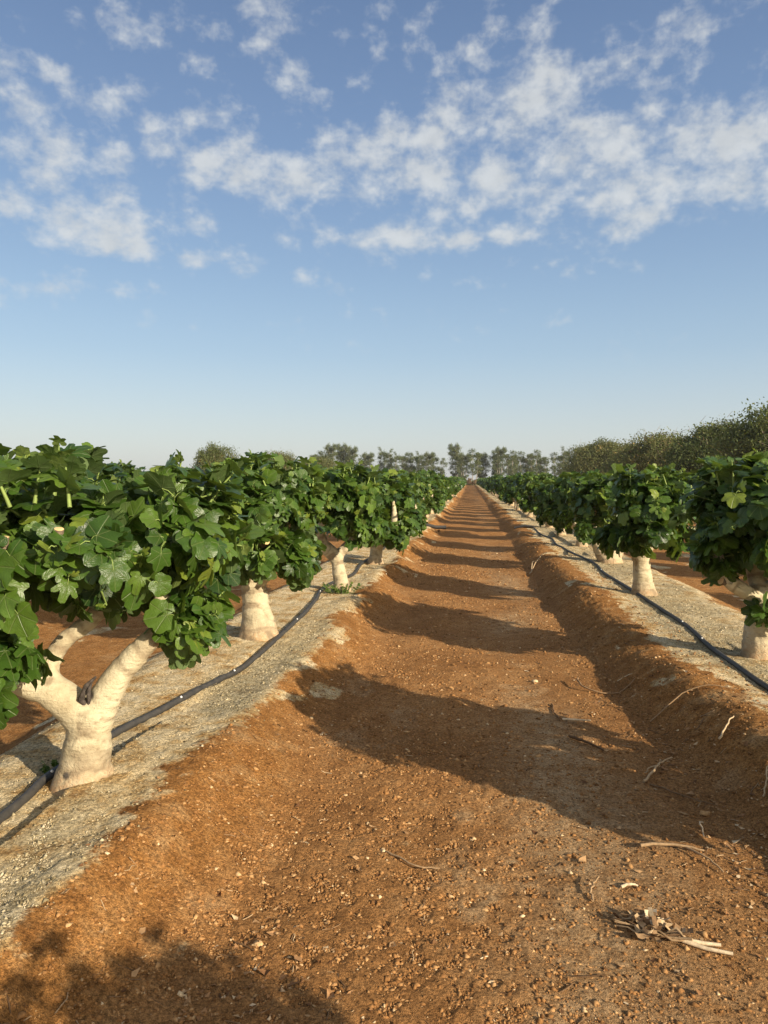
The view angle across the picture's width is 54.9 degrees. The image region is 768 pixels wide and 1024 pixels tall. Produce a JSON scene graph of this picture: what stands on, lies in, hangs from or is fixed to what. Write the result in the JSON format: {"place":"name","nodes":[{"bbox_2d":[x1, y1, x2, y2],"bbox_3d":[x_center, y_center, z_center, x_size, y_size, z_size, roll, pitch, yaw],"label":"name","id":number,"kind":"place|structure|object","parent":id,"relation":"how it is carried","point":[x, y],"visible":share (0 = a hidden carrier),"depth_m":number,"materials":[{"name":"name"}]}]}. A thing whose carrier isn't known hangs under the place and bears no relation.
{"place":"outdoors","nodes":[
{"label":"outdoors","id":0,"kind":"place"},
{"bbox_2d":[0,484,767,1023],"bbox_3d":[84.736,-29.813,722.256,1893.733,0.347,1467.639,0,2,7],"label":"ground","id":1,"kind":"structure","parent":0,"point":[478,518],"depth_m":3.54,"materials":[{"name":"soil"}]},
{"bbox_2d":[39,759,58,773],"bbox_3d":[-1.599,1.233,3.559,0.166,0.057,0.106,2,3,42],"label":"weed","id":2,"kind":"object","parent":1,"relation":"on","point":[45,768],"visible":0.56,"depth_m":3.57,"materials":[{"name":"green plant"}]},
{"bbox_2d":[103,459,145,482],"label":"fig tree","id":3,"kind":"object","parent":1,"relation":"on","point":[128,469],"visible":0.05,"depth_m":11.74,"materials":[{"name":"green plant"}]},
{"bbox_2d":[0,435,264,795],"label":"fig tree","id":4,"kind":"object","parent":1,"relation":"on","point":[159,546],"visible":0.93,"depth_m":3.22,"materials":[{"name":"green plant"}]},
{"bbox_2d":[0,547,385,823],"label":"irrigation hose","id":5,"kind":"object","parent":1,"relation":"on","point":[27,795],"visible":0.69,"depth_m":4.50,"materials":[{"name":"black plastic"}]},
{"bbox_2d":[189,440,239,472],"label":"bushy tree","id":6,"kind":"object","parent":1,"relation":"on","point":[216,453],"visible":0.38,"depth_m":77.13,"materials":[{"name":"green plant"}]},
{"bbox_2d":[253,940,262,946],"bbox_3d":[-0.434,1.492,2.553,0.036,0.024,0.027,0,2,7],"label":"stone","id":7,"kind":"object","parent":1,"relation":"on","point":[259,943],"visible":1,"depth_m":2.55,"materials":[{"name":"stone"}]},
{"bbox_2d":[199,449,338,640],"bbox_3d":[-1.101,0.358,6.665,1.293,1.857,2.006,0,2,7],"label":"fig tree","id":8,"kind":"object","parent":1,"relation":"on","point":[282,508],"visible":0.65,"depth_m":6.28,"materials":[{"name":"green plant"}]},
{"bbox_2d":[262,449,299,470],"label":"bushy tree","id":9,"kind":"object","parent":1,"relation":"on","point":[286,456],"visible":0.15,"depth_m":129.44,"materials":[{"name":"green plant"}]},
{"bbox_2d":[309,450,323,458],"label":"slender tree","id":10,"kind":"object","parent":1,"relation":"on","point":[321,454],"visible":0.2,"depth_m":229.00,"materials":[{"name":"green plant"}]},
{"bbox_2d":[305,455,343,468],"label":"bushy tree","id":11,"kind":"object","parent":1,"relation":"on","point":[329,463],"visible":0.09,"depth_m":150.93,"materials":[{"name":"green plant"}]},
{"bbox_2d":[323,443,337,462],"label":"slender tree","id":12,"kind":"object","parent":1,"relation":"on","point":[331,452],"visible":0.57,"depth_m":228.00,"materials":[{"name":"green plant"}]},
{"bbox_2d":[336,442,348,464],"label":"slender tree","id":13,"kind":"object","parent":1,"relation":"on","point":[341,453],"visible":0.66,"depth_m":230.99,"materials":[{"name":"green plant"}]},
{"bbox_2d":[323,581,363,593],"bbox_3d":[-0.517,0.942,9.201,0.562,0.158,0.311,0,2,7],"label":"weed","id":14,"kind":"object","parent":1,"relation":"on","point":[338,590],"visible":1,"depth_m":9.16,"materials":[{"name":"green plant"}]},
{"bbox_2d":[344,445,358,465],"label":"slender tree","id":15,"kind":"object","parent":1,"relation":"on","point":[351,454],"visible":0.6,"depth_m":228.59,"materials":[{"name":"green plant"}]},
{"bbox_2d":[314,459,392,592],"bbox_3d":[-0.544,0.249,9.356,1.271,1.812,1.847,0,2,7],"label":"fig tree","id":16,"kind":"object","parent":1,"relation":"on","point":[361,517],"visible":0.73,"depth_m":8.89,"materials":[{"name":"green plant"}]},
{"bbox_2d":[359,451,375,468],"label":"slender tree","id":17,"kind":"object","parent":1,"relation":"on","point":[368,460],"visible":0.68,"depth_m":230.77,"materials":[{"name":"green plant"}]},
{"bbox_2d":[341,468,420,564],"bbox_3d":[-0.137,0.118,12.598,1.560,1.820,1.930,0,2,-7],"label":"fig tree","id":18,"kind":"object","parent":1,"relation":"on","point":[400,501],"visible":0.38,"depth_m":12.30,"materials":[{"name":"green plant"}]},
{"bbox_2d":[376,447,386,470],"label":"slender tree","id":19,"kind":"object","parent":1,"relation":"on","point":[380,456],"visible":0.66,"depth_m":231.34,"materials":[{"name":"green plant"}]},
{"bbox_2d":[0,539,767,1023],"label":"soil crumbs","id":20,"kind":"object","parent":1,"relation":"on","point":[190,1015],"visible":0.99,"depth_m":2.97,"materials":[{"name":"brown soil"}]},
{"bbox_2d":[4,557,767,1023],"bbox_3d":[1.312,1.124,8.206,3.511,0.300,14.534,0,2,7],"label":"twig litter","id":21,"kind":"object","parent":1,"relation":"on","point":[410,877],"visible":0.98,"depth_m":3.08,"materials":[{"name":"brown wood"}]},
{"bbox_2d":[382,457,393,468],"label":"slender tree","id":22,"kind":"object","parent":1,"relation":"on","point":[386,462],"visible":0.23,"depth_m":236.83,"materials":[{"name":"green plant"}]},
{"bbox_2d":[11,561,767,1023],"bbox_3d":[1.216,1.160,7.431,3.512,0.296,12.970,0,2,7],"label":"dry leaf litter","id":23,"kind":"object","parent":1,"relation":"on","point":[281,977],"visible":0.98,"depth_m":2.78,"materials":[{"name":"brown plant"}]},
{"bbox_2d":[384,448,394,469],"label":"slender tree","id":24,"kind":"object","parent":1,"relation":"on","point":[388,465],"visible":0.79,"depth_m":228.12,"materials":[{"name":"green plant"}]},
{"bbox_2d":[392,451,401,470],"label":"slender tree","id":25,"kind":"object","parent":1,"relation":"on","point":[395,460],"visible":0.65,"depth_m":226.49,"materials":[{"name":"green plant"}]},
{"bbox_2d":[398,453,412,473],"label":"slender tree","id":26,"kind":"object","parent":1,"relation":"on","point":[404,464],"visible":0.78,"depth_m":230.47,"materials":[{"name":"green plant"}]},
{"bbox_2d":[391,468,427,513],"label":"fig tree","id":27,"kind":"object","parent":1,"relation":"on","point":[420,485],"visible":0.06,"depth_m":18.53,"materials":[{"name":"green plant"}]},
{"bbox_2d":[395,477,427,536],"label":"fig tree","id":28,"kind":"object","parent":1,"relation":"on","point":[421,518],"visible":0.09,"depth_m":15.38,"materials":[{"name":"green plant"}]},
{"bbox_2d":[386,851,439,868],"bbox_3d":[0.110,1.467,3.104,0.261,0.012,0.044,2,3,33],"label":"stick","id":29,"kind":"object","parent":1,"relation":"on","point":[400,857],"visible":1,"depth_m":3.08,"materials":[{"name":"brown wood"}]},
{"bbox_2d":[408,454,420,472],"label":"slender tree","id":30,"kind":"object","parent":1,"relation":"on","point":[412,460],"visible":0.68,"depth_m":229.09,"materials":[{"name":"green plant"}]},
{"bbox_2d":[415,451,423,471],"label":"slender tree","id":31,"kind":"object","parent":1,"relation":"on","point":[419,459],"visible":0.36,"depth_m":235.06,"materials":[{"name":"green plant"}]},
{"bbox_2d":[416,458,424,470],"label":"slender tree","id":32,"kind":"object","parent":1,"relation":"on","point":[418,462],"visible":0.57,"depth_m":226.80,"materials":[{"name":"green plant"}]},
{"bbox_2d":[407,472,435,515],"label":"fig tree","id":33,"kind":"object","parent":1,"relation":"on","point":[428,501],"visible":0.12,"depth_m":22.03,"materials":[{"name":"green plant"}]},
{"bbox_2d":[408,469,445,520],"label":"fig tree","id":34,"kind":"object","parent":1,"relation":"on","point":[436,481],"visible":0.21,"depth_m":24.50,"materials":[{"name":"green plant"}]},
{"bbox_2d":[420,451,435,470],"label":"slender tree","id":35,"kind":"object","parent":1,"relation":"on","point":[426,461],"visible":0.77,"depth_m":225.83,"materials":[{"name":"green plant"}]},
{"bbox_2d":[430,457,439,470],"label":"slender tree","id":36,"kind":"object","parent":1,"relation":"on","point":[436,459],"visible":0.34,"depth_m":236.23,"materials":[{"name":"green plant"}]},
{"bbox_2d":[426,523,445,528],"bbox_3d":[0.513,0.420,22.164,2.694,0.182,0.110,0,2,1],"label":"supply pipe","id":37,"kind":"object","parent":1,"relation":"on","point":[437,526],"visible":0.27,"depth_m":22.10,"materials":[{"name":"grey plastic"}]},
{"bbox_2d":[426,475,446,516],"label":"fig tree","id":38,"kind":"object","parent":1,"relation":"on","point":[439,499],"depth_m":28.16,"materials":[{"name":"green plant"}]},
{"bbox_2d":[431,479,447,513],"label":"fig tree","id":39,"kind":"object","parent":1,"relation":"on","point":[443,495],"visible":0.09,"depth_m":31.38,"materials":[{"name":"green plant"}]},
{"bbox_2d":[433,473,449,510],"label":"fig tree","id":40,"kind":"object","parent":1,"relation":"on","point":[445,481],"visible":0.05,"depth_m":34.38,"materials":[{"name":"green plant"}]},
{"bbox_2d":[436,458,448,475],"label":"slender tree","id":41,"kind":"object","parent":1,"relation":"on","point":[441,470],"visible":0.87,"depth_m":225.78,"materials":[{"name":"green plant"}]},
{"bbox_2d":[446,479,452,500],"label":"fig tree","id":42,"kind":"object","parent":1,"relation":"on","point":[450,495],"visible":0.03,"depth_m":40.41,"materials":[{"name":"green plant"}]},
{"bbox_2d":[446,476,453,492],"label":"fig tree","id":43,"kind":"object","parent":1,"relation":"on","point":[450,482],"visible":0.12,"depth_m":43.70,"materials":[{"name":"green plant"}]},
{"bbox_2d":[447,478,454,500],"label":"fig tree","id":44,"kind":"object","parent":1,"relation":"on","point":[453,489],"visible":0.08,"depth_m":49.74,"materials":[{"name":"green plant"}]},
{"bbox_2d":[447,442,461,476],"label":"slender tree","id":45,"kind":"object","parent":1,"relation":"on","point":[454,453],"visible":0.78,"depth_m":228.85,"materials":[{"name":"green plant"}]},
{"bbox_2d":[454,477,460,490],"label":"fig tree","id":46,"kind":"object","parent":1,"relation":"on","point":[458,483],"visible":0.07,"depth_m":75.06,"materials":[{"name":"green plant"}]},
{"bbox_2d":[455,453,471,478],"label":"slender tree","id":47,"kind":"object","parent":1,"relation":"on","point":[464,460],"visible":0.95,"depth_m":223.35,"materials":[{"name":"green plant"}]},
{"bbox_2d":[466,478,476,485],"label":"dry bush","id":48,"kind":"object","parent":1,"relation":"on","point":[468,481],"visible":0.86,"depth_m":211.87,"materials":[{"name":"brown plant"}]},
{"bbox_2d":[467,448,483,480],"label":"slender tree","id":49,"kind":"object","parent":1,"relation":"on","point":[476,462],"visible":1,"depth_m":222.57,"materials":[{"name":"green plant"}]},
{"bbox_2d":[475,452,491,477],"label":"slender tree","id":50,"kind":"object","parent":1,"relation":"on","point":[485,459],"visible":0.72,"depth_m":227.90,"materials":[{"name":"green plant"}]},
{"bbox_2d":[488,450,498,475],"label":"slender tree","id":51,"kind":"object","parent":1,"relation":"on","point":[492,457],"visible":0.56,"depth_m":226.16,"materials":[{"name":"green plant"}]},
{"bbox_2d":[492,477,500,498],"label":"fig tree","id":52,"kind":"object","parent":1,"relation":"on","point":[493,491],"visible":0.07,"depth_m":56.24,"materials":[{"name":"green plant"}]},
{"bbox_2d":[490,474,503,497],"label":"fig tree","id":53,"kind":"object","parent":1,"relation":"on","point":[492,478],"visible":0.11,"depth_m":59.51,"materials":[{"name":"green plant"}]},
{"bbox_2d":[492,477,504,494],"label":"fig tree","id":54,"kind":"object","parent":1,"relation":"on","point":[495,487],"visible":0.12,"depth_m":53.28,"materials":[{"name":"green plant"}]},
{"bbox_2d":[491,446,507,475],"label":"slender tree","id":55,"kind":"object","parent":1,"relation":"on","point":[498,452],"visible":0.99,"depth_m":222.81,"materials":[{"name":"green plant"}]},
{"bbox_2d":[498,474,513,505],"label":"fig tree","id":56,"kind":"object","parent":1,"relation":"on","point":[502,488],"visible":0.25,"depth_m":40.57,"materials":[{"name":"green plant"}]},
{"bbox_2d":[500,449,517,474],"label":"slender tree","id":57,"kind":"object","parent":1,"relation":"on","point":[512,460],"visible":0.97,"depth_m":222.58,"materials":[{"name":"green plant"}]},
{"bbox_2d":[504,479,515,507],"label":"fig tree","id":58,"kind":"object","parent":1,"relation":"on","point":[507,482],"visible":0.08,"depth_m":37.84,"materials":[{"name":"green plant"}]},
{"bbox_2d":[502,476,519,510],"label":"fig tree","id":59,"kind":"object","parent":1,"relation":"on","point":[509,495],"visible":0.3,"depth_m":34.52,"materials":[{"name":"green plant"}]},
{"bbox_2d":[509,451,526,474],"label":"slender tree","id":60,"kind":"object","parent":1,"relation":"on","point":[521,467],"visible":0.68,"depth_m":224.60,"materials":[{"name":"green plant"}]},
{"bbox_2d":[513,471,537,513],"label":"fig tree","id":61,"kind":"object","parent":1,"relation":"on","point":[517,481],"visible":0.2,"depth_m":31.09,"materials":[{"name":"green plant"}]},
{"bbox_2d":[515,480,536,517],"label":"fig tree","id":62,"kind":"object","parent":1,"relation":"on","point":[518,489],"visible":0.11,"depth_m":27.99,"materials":[{"name":"green plant"}]},
{"bbox_2d":[521,457,530,472],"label":"slender tree","id":63,"kind":"object","parent":1,"relation":"on","point":[526,461],"visible":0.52,"depth_m":226.15,"materials":[{"name":"green plant"}]},
{"bbox_2d":[525,449,541,475],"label":"slender tree","id":64,"kind":"object","parent":1,"relation":"on","point":[531,456],"visible":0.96,"depth_m":222.84,"materials":[{"name":"green plant"}]},
{"bbox_2d":[520,471,553,515],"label":"fig tree","id":65,"kind":"object","parent":1,"relation":"on","point":[530,482],"visible":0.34,"depth_m":24.94,"materials":[{"name":"green plant"}]},
{"bbox_2d":[530,480,553,527],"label":"fig tree","id":66,"kind":"object","parent":1,"relation":"on","point":[535,507],"visible":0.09,"depth_m":21.81,"materials":[{"name":"green plant"}]},
{"bbox_2d":[537,455,547,474],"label":"slender tree","id":67,"kind":"object","parent":1,"relation":"on","point":[543,461],"visible":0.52,"depth_m":225.27,"materials":[{"name":"green plant"}]},
{"bbox_2d":[540,458,550,472],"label":"slender tree","id":68,"kind":"object","parent":1,"relation":"on","point":[546,470],"visible":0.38,"depth_m":231.92,"materials":[{"name":"green plant"}]},
{"bbox_2d":[534,478,576,536],"bbox_3d":[4.560,-0.088,19.070,1.429,1.611,1.768,-1,3,-12],"label":"fig tree","id":69,"kind":"object","parent":1,"relation":"on","point":[544,510],"visible":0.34,"depth_m":18.83,"materials":[{"name":"green plant"}]},
{"bbox_2d":[549,452,562,475],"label":"slender tree","id":70,"kind":"object","parent":1,"relation":"on","point":[560,458],"visible":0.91,"depth_m":220.26,"materials":[{"name":"green plant"}]},
{"bbox_2d":[559,446,570,473],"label":"slender tree","id":71,"kind":"object","parent":1,"relation":"on","point":[563,454],"visible":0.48,"depth_m":219.60,"materials":[{"name":"green plant"}]},
{"bbox_2d":[558,441,589,473],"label":"windbreak tree","id":72,"kind":"object","parent":1,"relation":"on","point":[569,465],"visible":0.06,"depth_m":127.31,"materials":[{"name":"green plant"}]},
{"bbox_2d":[548,468,602,546],"bbox_3d":[4.215,-0.027,15.785,1.434,1.796,1.774,0,2,-5],"label":"fig tree","id":73,"kind":"object","parent":1,"relation":"on","point":[561,521],"visible":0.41,"depth_m":15.57,"materials":[{"name":"green plant"}]},
{"bbox_2d":[562,718,590,720],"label":"stick","id":74,"kind":"object","parent":1,"relation":"on","point":[569,719],"visible":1,"depth_m":4.89,"materials":[{"name":"wood"}]},
{"bbox_2d":[568,734,603,750],"bbox_3d":[1.229,1.402,4.501,0.024,0.023,0.286,-1,3,-31],"label":"stick","id":75,"kind":"object","parent":1,"relation":"on","point":[580,739],"visible":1,"depth_m":4.50,"materials":[{"name":"brown wood"}]},
{"bbox_2d":[564,470,623,563],"bbox_3d":[3.745,0.155,12.662,1.448,1.746,1.536,-2,3,-36],"label":"fig tree","id":76,"kind":"object","parent":1,"relation":"on","point":[588,497],"visible":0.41,"depth_m":12.37,"materials":[{"name":"green plant"}]},
{"bbox_2d":[589,876,598,901],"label":"stick","id":77,"kind":"object","parent":1,"relation":"on","point":[591,893],"visible":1,"depth_m":2.87,"materials":[{"name":"brown wood"}]},
{"bbox_2d":[566,436,630,474],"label":"windbreak tree","id":78,"kind":"object","parent":1,"relation":"on","point":[590,456],"visible":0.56,"depth_m":111.79,"materials":[{"name":"green plant"}]},
{"bbox_2d":[576,677,634,693],"bbox_3d":[1.665,1.308,5.619,0.441,0.100,0.201,1,3,27],"label":"stick","id":79,"kind":"object","parent":1,"relation":"on","point":[603,692],"visible":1,"depth_m":5.57,"materials":[{"name":"brown wood"}]},
{"bbox_2d":[600,443,635,472],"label":"windbreak tree","id":80,"kind":"object","parent":1,"relation":"on","point":[607,469],"visible":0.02,"depth_m":93.18,"materials":[{"name":"green plant"}]},
{"bbox_2d":[620,883,637,887],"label":"stick","id":81,"kind":"object","parent":1,"relation":"on","point":[624,885],"visible":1,"depth_m":2.92,"materials":[{"name":"beige wood"}]},
{"bbox_2d":[591,462,696,595],"bbox_3d":[3.177,0.275,9.061,1.266,1.766,1.580,0,2,7],"label":"fig tree","id":82,"kind":"object","parent":1,"relation":"on","point":[641,504],"visible":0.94,"depth_m":8.72,"materials":[{"name":"green plant"}]},
{"bbox_2d":[602,425,690,473],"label":"windbreak tree","id":83,"kind":"object","parent":1,"relation":"on","point":[642,455],"visible":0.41,"depth_m":79.64,"materials":[{"name":"green plant"}]},
{"bbox_2d":[534,528,767,690],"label":"irrigation hose","id":84,"kind":"object","parent":1,"relation":"on","point":[743,670],"visible":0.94,"depth_m":6.82,"materials":[{"name":"black plastic"}]},
{"bbox_2d":[642,757,672,782],"bbox_3d":[1.484,1.412,4.072,0.068,0.045,0.363,2,3,43],"label":"stick","id":85,"kind":"object","parent":1,"relation":"on","point":[652,772],"visible":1,"depth_m":4.06,"materials":[{"name":"grey wood"}]},
{"bbox_2d":[613,907,732,955],"bbox_3d":[1.007,1.471,2.600,0.403,0.089,0.171,1,3,30],"label":"dried plant","id":86,"kind":"object","parent":1,"relation":"on","point":[651,925],"visible":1,"depth_m":2.60,"materials":[{"name":"beige plant"}]},
{"bbox_2d":[640,842,723,871],"bbox_3d":[1.280,1.449,3.157,0.342,0.024,0.120,2,3,37],"label":"stick","id":87,"kind":"object","parent":1,"relation":"on","point":[690,848],"visible":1,"depth_m":3.19,"materials":[{"name":"beige wood"}]},
{"bbox_2d":[649,783,715,804],"bbox_3d":[1.500,1.430,3.743,0.026,0.032,0.375,-2,3,-34],"label":"stick","id":88,"kind":"object","parent":1,"relation":"on","point":[679,793],"visible":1,"depth_m":3.74,"materials":[{"name":"brown wood"}]},
{"bbox_2d":[650,684,733,721],"bbox_3d":[2.011,1.255,4.852,0.520,0.259,0.067,0,3,9],"label":"stick","id":89,"kind":"object","parent":1,"relation":"on","point":[660,712],"visible":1,"depth_m":4.87,"materials":[{"name":"brown wood"}]},
{"bbox_2d":[684,473,701,528],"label":"fig tree","id":90,"kind":"object","parent":1,"relation":"on","point":[693,481],"visible":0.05,"depth_m":19.70,"materials":[{"name":"green plant"}]},
{"bbox_2d":[653,413,739,472],"bbox_3d":[27.739,-4.446,62.699,9.585,8.077,9.524,0,2,3],"label":"windbreak tree","id":91,"kind":"object","parent":1,"relation":"on","point":[688,452],"visible":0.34,"depth_m":61.41,"materials":[{"name":"green plant"}]},
{"bbox_2d":[699,821,704,836],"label":"stick","id":92,"kind":"object","parent":1,"relation":"on","point":[700,822],"visible":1,"depth_m":3.36,"materials":[{"name":"grey wood"}]},
{"bbox_2d":[699,811,709,815],"bbox_3d":[1.533,1.441,3.530,0.048,0.030,0.039,0,2,7],"label":"stone","id":93,"kind":"object","parent":1,"relation":"on","point":[704,813],"visible":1,"depth_m":3.52,"materials":[{"name":"stone"}]},
{"bbox_2d":[669,448,767,659],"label":"fig tree","id":94,"kind":"object","parent":1,"relation":"on","point":[727,505],"visible":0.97,"depth_m":5.75,"materials":[{"name":"green plant"}]},
{"bbox_2d":[718,716,733,739],"bbox_3d":[1.963,1.234,4.232,0.197,0.097,0.019,-2,3,-42],"label":"stick","id":95,"kind":"object","parent":1,"relation":"on","point":[721,735],"visible":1,"depth_m":4.21,"materials":[{"name":"beige wood"}]},
{"bbox_2d":[697,397,767,466],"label":"windbreak tree","id":96,"kind":"object","parent":1,"relation":"on","point":[742,439],"visible":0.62,"depth_m":49.90,"materials":[{"name":"green plant"}]},
{"bbox_2d":[762,765,767,796],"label":"stick","id":97,"kind":"object","parent":1,"relation":"on","point":[763,795],"visible":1,"depth_m":3.59,"materials":[{"name":"grey wood"}]},
{"bbox_2d":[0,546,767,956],"bbox_3d":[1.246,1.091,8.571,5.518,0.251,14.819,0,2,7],"label":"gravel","id":98,"kind":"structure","parent":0,"point":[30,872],"depth_m":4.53,"materials":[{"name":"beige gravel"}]},
{"bbox_2d":[0,0,767,480],"label":"sky","id":99,"kind":"structure","parent":0,"point":[302,227],"materials":[{"name":"blue"}]},
{"bbox_2d":[514,525,533,528],"bbox_3d":[4.159,0.454,21.931,0.612,0.139,0.133,1,3,26],"label":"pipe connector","id":100,"kind":"object","parent":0,"point":[525,526],"visible":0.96,"depth_m":21.92,"materials":[{"name":"grey plastic"}]}
]}

